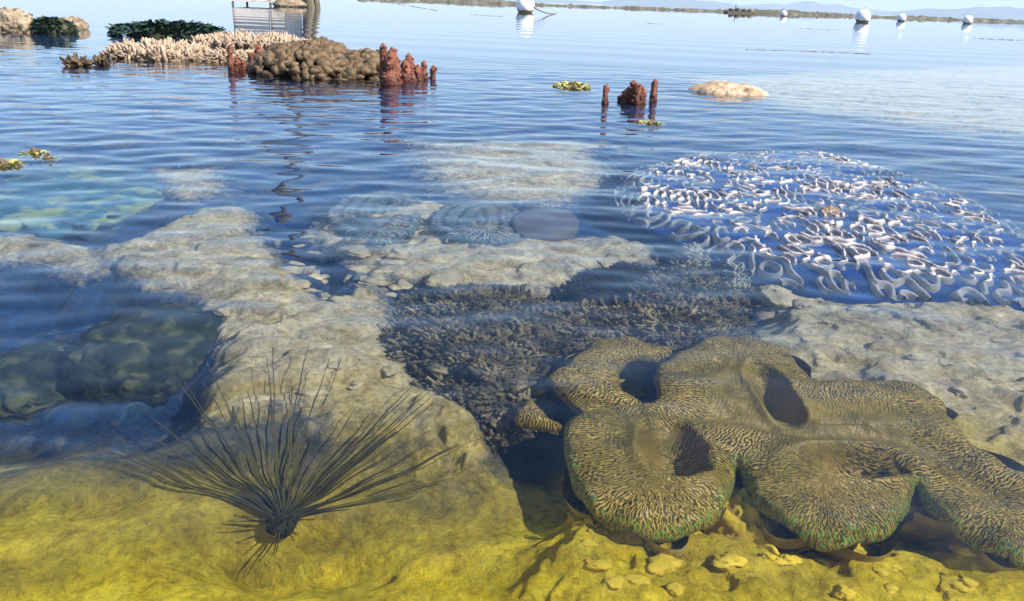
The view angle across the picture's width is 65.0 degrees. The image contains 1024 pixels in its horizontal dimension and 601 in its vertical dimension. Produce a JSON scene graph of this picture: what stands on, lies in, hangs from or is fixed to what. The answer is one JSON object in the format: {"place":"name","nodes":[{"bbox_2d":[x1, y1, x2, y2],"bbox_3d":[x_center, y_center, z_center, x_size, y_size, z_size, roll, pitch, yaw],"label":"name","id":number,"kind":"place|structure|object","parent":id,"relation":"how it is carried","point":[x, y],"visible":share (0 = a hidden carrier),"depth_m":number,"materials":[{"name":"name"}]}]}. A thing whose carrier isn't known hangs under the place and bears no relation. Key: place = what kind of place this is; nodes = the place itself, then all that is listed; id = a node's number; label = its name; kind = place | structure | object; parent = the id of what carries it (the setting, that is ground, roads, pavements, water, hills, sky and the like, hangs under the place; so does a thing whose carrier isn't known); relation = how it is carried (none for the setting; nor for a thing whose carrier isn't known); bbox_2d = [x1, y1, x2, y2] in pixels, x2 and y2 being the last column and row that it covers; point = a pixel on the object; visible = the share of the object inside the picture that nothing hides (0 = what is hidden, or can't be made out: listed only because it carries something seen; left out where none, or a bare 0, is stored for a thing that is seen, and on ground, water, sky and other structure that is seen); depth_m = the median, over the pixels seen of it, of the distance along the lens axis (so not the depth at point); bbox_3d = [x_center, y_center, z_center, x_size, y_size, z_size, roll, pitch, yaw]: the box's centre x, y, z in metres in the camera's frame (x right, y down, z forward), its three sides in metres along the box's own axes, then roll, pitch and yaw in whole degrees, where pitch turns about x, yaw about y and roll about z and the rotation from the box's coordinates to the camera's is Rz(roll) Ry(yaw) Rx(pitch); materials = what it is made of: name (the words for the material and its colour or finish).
{"place":"outdoors","nodes":[
{"label":"outdoors","id":0,"kind":"place"},
{"bbox_2d":[0,0,1023,600],"bbox_3d":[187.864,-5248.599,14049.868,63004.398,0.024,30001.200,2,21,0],"label":"water","id":1,"kind":"structure","parent":0,"point":[474,320],"depth_m":2.73,"materials":[{"name":"blue liquid"}]},
{"bbox_2d":[0,157,24,167],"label":"seaweed clump","id":2,"kind":"object","parent":1,"relation":"on","point":[3,161],"visible":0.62,"depth_m":4.69,"materials":[{"name":"yellow plant"}]},
{"bbox_2d":[17,146,50,154],"bbox_3d":[-3.018,-0.861,5.100,0.207,0.237,0.230,2,21,0],"label":"seaweed clump","id":3,"kind":"object","parent":1,"relation":"on","point":[33,150],"visible":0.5,"depth_m":5.05,"materials":[{"name":"yellow plant"}]},
{"bbox_2d":[0,6,80,33],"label":"rock islet","id":4,"kind":"object","parent":1,"relation":"in","point":[16,20],"visible":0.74,"depth_m":16.98,"materials":[{"name":"beige stone"}]},
{"bbox_2d":[38,153,52,158],"bbox_3d":[-2.832,-0.790,4.938,0.174,0.230,0.175,2,21,0],"label":"seaweed clump","id":5,"kind":"object","parent":1,"relation":"on","point":[49,156],"visible":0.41,"depth_m":4.90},
{"bbox_2d":[59,52,92,66],"bbox_3d":[-5.695,-3.037,10.546,0.376,0.418,0.402,-15,26,-38],"label":"coral stub","id":6,"kind":"object","parent":1,"relation":"in","point":[70,60],"visible":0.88,"depth_m":10.45,"materials":[{"name":"beige stone"}]},
{"bbox_2d":[63,16,88,29],"bbox_3d":[-10.384,-6.428,19.049,0.721,0.604,0.651,2,21,0],"label":"rock","id":7,"kind":"object","parent":1,"relation":"in","point":[80,23],"visible":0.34,"depth_m":18.92,"materials":[{"name":"beige stone"}]},
{"bbox_2d":[90,54,110,65],"bbox_3d":[-5.488,-3.082,10.728,0.246,0.388,0.239,2,21,0],"label":"coral stub","id":8,"kind":"object","parent":1,"relation":"in","point":[100,61],"visible":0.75,"depth_m":10.65,"materials":[{"name":"beige stone"}]},
{"bbox_2d":[99,37,211,60],"bbox_3d":[-5.397,-3.746,12.334,1.754,0.587,1.664,19,27,39],"label":"branching coral","id":9,"kind":"object","parent":1,"relation":"in","point":[167,49],"visible":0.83,"depth_m":11.87},
{"bbox_2d":[105,18,230,38],"bbox_3d":[-7.678,-5.989,17.919,2.836,0.547,2.440,2,21,0],"label":"seaweed clump","id":10,"kind":"object","parent":1,"relation":"on","point":[163,27],"visible":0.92,"depth_m":17.38,"materials":[{"name":"green plant"}]},
{"bbox_2d":[195,47,254,63],"bbox_3d":[-4.090,-3.586,12.121,1.385,0.450,1.151,6,21,11],"label":"branching coral","id":11,"kind":"object","parent":1,"relation":"in","point":[217,55],"visible":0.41,"depth_m":11.80},
{"bbox_2d":[189,28,310,47],"bbox_3d":[-5.107,-5.064,15.854,2.313,0.539,2.335,2,21,0],"label":"branching coral","id":12,"kind":"object","parent":1,"relation":"on","point":[241,38],"visible":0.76,"depth_m":15.37},
{"bbox_2d":[229,0,303,5],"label":"stilt hut","id":13,"kind":"object","parent":1,"relation":"in","point":[270,2],"visible":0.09,"depth_m":58.20,"materials":[{"name":"wood"}]},
{"bbox_2d":[272,0,306,6],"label":"weedy rock","id":14,"kind":"object","parent":1,"relation":"in","point":[289,3],"visible":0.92,"depth_m":56.74,"materials":[{"name":"beige stone"}]},
{"bbox_2d":[304,0,320,7],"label":"leaning pole","id":15,"kind":"object","parent":1,"relation":"in","point":[313,3],"visible":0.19,"depth_m":57.64,"materials":[{"name":"beige wood"}]},
{"bbox_2d":[247,36,400,79],"bbox_3d":[-2.482,-3.143,10.793,2.089,0.759,2.047,2,21,0],"label":"soft coral","id":16,"kind":"object","parent":1,"relation":"in","point":[321,57],"visible":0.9,"depth_m":10.14},
{"bbox_2d":[516,0,534,12],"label":"mooring buoy","id":17,"kind":"object","parent":1,"relation":"on","point":[524,6],"visible":0.9,"depth_m":69.00,"materials":[{"name":"plastic"}]},
{"bbox_2d":[533,7,556,13],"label":"mooring rope","id":18,"kind":"object","parent":1,"relation":"on","point":[543,11],"visible":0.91,"depth_m":58.58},
{"bbox_2d":[551,80,590,89],"bbox_3d":[0.734,-2.635,10.155,0.555,0.271,0.667,2,21,0],"label":"seaweed clump","id":19,"kind":"object","parent":1,"relation":"on","point":[574,84],"visible":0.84,"depth_m":10.02,"materials":[{"name":"yellow plant"}]},
{"bbox_2d":[601,84,609,103],"bbox_3d":[0.992,-2.100,8.559,0.088,0.409,0.104,2,21,0],"label":"red sponge","id":20,"kind":"object","parent":1,"relation":"on","point":[606,89],"visible":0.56,"depth_m":8.50},
{"bbox_2d":[617,80,646,103],"bbox_3d":[1.289,-2.168,8.736,0.382,0.453,0.227,19,26,38],"label":"red sponge","id":21,"kind":"object","parent":1,"relation":"on","point":[635,92],"visible":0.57,"depth_m":8.62},
{"bbox_2d":[639,119,660,124],"bbox_3d":[1.238,-1.512,7.253,0.304,0.233,0.235,2,21,0],"label":"seaweed clump","id":22,"kind":"object","parent":1,"relation":"on","point":[651,121],"visible":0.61,"depth_m":7.21,"materials":[{"name":"yellow plant"}]},
{"bbox_2d":[649,79,657,100],"bbox_3d":[1.575,-2.241,8.944,0.131,0.444,0.136,2,21,0],"label":"red sponge","id":23,"kind":"object","parent":1,"relation":"on","point":[653,91],"visible":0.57,"depth_m":8.89},
{"bbox_2d":[406,0,1023,22],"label":"breakwater","id":24,"kind":"object","parent":1,"relation":"in","point":[770,11],"visible":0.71,"depth_m":191.91,"materials":[{"name":"stone"}]},
{"bbox_2d":[723,4,755,13],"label":"fish raft","id":25,"kind":"object","parent":1,"relation":"on","point":[739,10],"visible":1,"depth_m":162.31,"materials":[{"name":"wood"}]},
{"bbox_2d":[780,10,786,15],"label":"mooring buoy","id":26,"kind":"object","parent":1,"relation":"on","point":[783,13],"visible":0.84,"depth_m":127.37,"materials":[{"name":"plastic"}]},
{"bbox_2d":[746,49,866,53],"bbox_3d":[7.624,-6.453,20.833,3.220,0.030,0.323,2,21,0],"label":"floating rope","id":27,"kind":"object","parent":1,"relation":"on","point":[815,51],"visible":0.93,"depth_m":20.91,"materials":[{"name":"white"}]},
{"bbox_2d":[855,7,870,21],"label":"mooring buoy","id":28,"kind":"object","parent":1,"relation":"on","point":[863,15],"visible":0.91,"depth_m":85.73,"materials":[{"name":"plastic"}]},
{"bbox_2d":[897,14,905,20],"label":"mooring buoy","id":29,"kind":"object","parent":1,"relation":"on","point":[901,17],"visible":0.84,"depth_m":113.82,"materials":[{"name":"plastic"}]},
{"bbox_2d":[963,15,972,23],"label":"mooring buoy","id":30,"kind":"object","parent":1,"relation":"on","point":[967,19],"visible":0.92,"depth_m":112.45,"materials":[{"name":"plastic"}]},
{"bbox_2d":[533,0,595,2],"bbox_3d":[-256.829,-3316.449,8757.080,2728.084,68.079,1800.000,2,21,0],"label":"hill","id":31,"kind":"structure","parent":0,"point":[566,1],"depth_m":8200.51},
{"bbox_2d":[596,0,760,8],"bbox_3d":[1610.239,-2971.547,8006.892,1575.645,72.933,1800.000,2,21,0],"label":"hill","id":32,"kind":"structure","parent":0,"point":[697,3],"depth_m":7452.01,"materials":[{"name":"blue"}]},
{"bbox_2d":[578,0,1023,10],"label":"sky","id":33,"kind":"structure","parent":0,"point":[883,5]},
{"bbox_2d":[742,1,889,12],"bbox_3d":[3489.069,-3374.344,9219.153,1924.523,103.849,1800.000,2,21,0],"label":"hill","id":34,"kind":"structure","parent":0,"point":[809,5],"depth_m":8708.03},
{"bbox_2d":[875,6,1023,17],"bbox_3d":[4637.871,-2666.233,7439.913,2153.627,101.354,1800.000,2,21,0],"label":"hill","id":35,"kind":"structure","parent":0,"point":[1008,12],"depth_m":7036.38,"materials":[{"name":"blue"}]},
{"bbox_3d":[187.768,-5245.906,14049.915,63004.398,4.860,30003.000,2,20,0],"label":"seabed","id":36,"kind":"structure","parent":0,"visible":0},
{"bbox_2d":[226,44,266,72],"bbox_3d":[-3.567,-3.181,10.820,0.596,0.556,0.864,19,27,39],"label":"red sponge","id":37,"kind":"object","parent":36,"relation":"on","point":[235,63],"visible":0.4,"depth_m":10.65},
{"bbox_2d":[377,43,436,85],"bbox_3d":[-1.283,-2.876,10.046,0.366,0.687,1.352,9,22,19],"label":"red sponge","id":38,"kind":"object","parent":36,"relation":"on","point":[388,69],"visible":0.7,"depth_m":9.67},
{"bbox_2d":[689,80,768,95],"bbox_3d":[2.742,-2.704,10.311,0.988,0.223,0.967,2,21,0],"label":"plate coral","id":39,"kind":"object","parent":36,"relation":"on","point":[720,87],"visible":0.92,"depth_m":10.01},
{"bbox_2d":[638,151,1023,280],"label":"ridged coral","id":40,"kind":"object","parent":36,"relation":"on","point":[830,209],"visible":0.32,"depth_m":4.20}
]}

